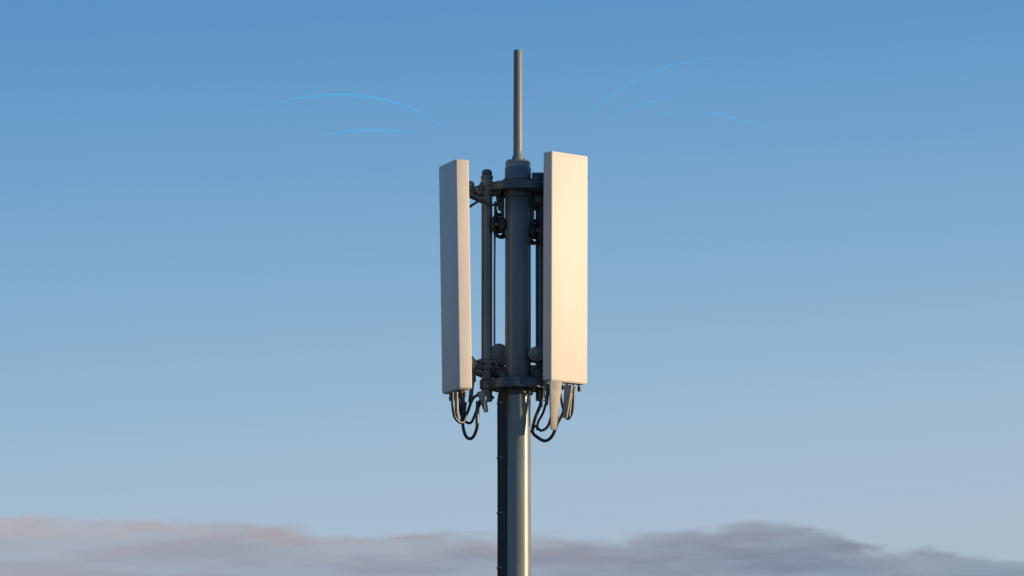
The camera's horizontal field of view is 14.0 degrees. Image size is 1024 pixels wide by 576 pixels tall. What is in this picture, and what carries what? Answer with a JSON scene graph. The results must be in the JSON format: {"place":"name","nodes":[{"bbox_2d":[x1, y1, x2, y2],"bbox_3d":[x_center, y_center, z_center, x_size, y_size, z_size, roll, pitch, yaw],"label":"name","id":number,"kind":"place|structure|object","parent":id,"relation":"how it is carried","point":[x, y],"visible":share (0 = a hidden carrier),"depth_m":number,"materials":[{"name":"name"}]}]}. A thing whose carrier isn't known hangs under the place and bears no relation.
{"place":"outdoors","nodes":[
{"label":"outdoors","id":0,"kind":"place"},
{"bbox_2d":[0,517,1023,575],"bbox_3d":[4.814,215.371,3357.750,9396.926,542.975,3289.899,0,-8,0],"label":"cloud","id":1,"kind":"structure","parent":0,"point":[37,546],"depth_m":4994.84,"materials":[{"name":"grey"}]},
{"bbox_2d":[0,0,1023,575],"label":"sky","id":2,"kind":"structure","parent":0,"point":[220,276],"materials":[{"name":"blue"}]},
{"bbox_3d":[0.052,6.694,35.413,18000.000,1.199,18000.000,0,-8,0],"label":"ground","id":3,"kind":"structure","parent":0,"visible":0},
{"bbox_2d":[451,49,574,575],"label":"cell tower","id":4,"kind":"structure","parent":3,"relation":"on","point":[517,381],"depth_m":36.20,"materials":[{"name":"metal"}]},
{"bbox_2d":[439,159,471,400],"bbox_3d":[-0.483,-0.064,36.251,0.140,2.060,0.436,2,-8,-21],"label":"panel antenna","id":5,"kind":"object","parent":4,"relation":"attached to","point":[455,276],"visible":1,"depth_m":36.13,"materials":[{"name":"plastic"}]},
{"bbox_2d":[543,151,587,391],"bbox_3d":[0.459,-0.140,36.243,0.436,2.060,0.124,7,-10,-41],"label":"panel antenna","id":6,"kind":"object","parent":4,"relation":"attached to","point":[565,269],"visible":1,"depth_m":36.18,"materials":[{"name":"plastic"}]}
]}

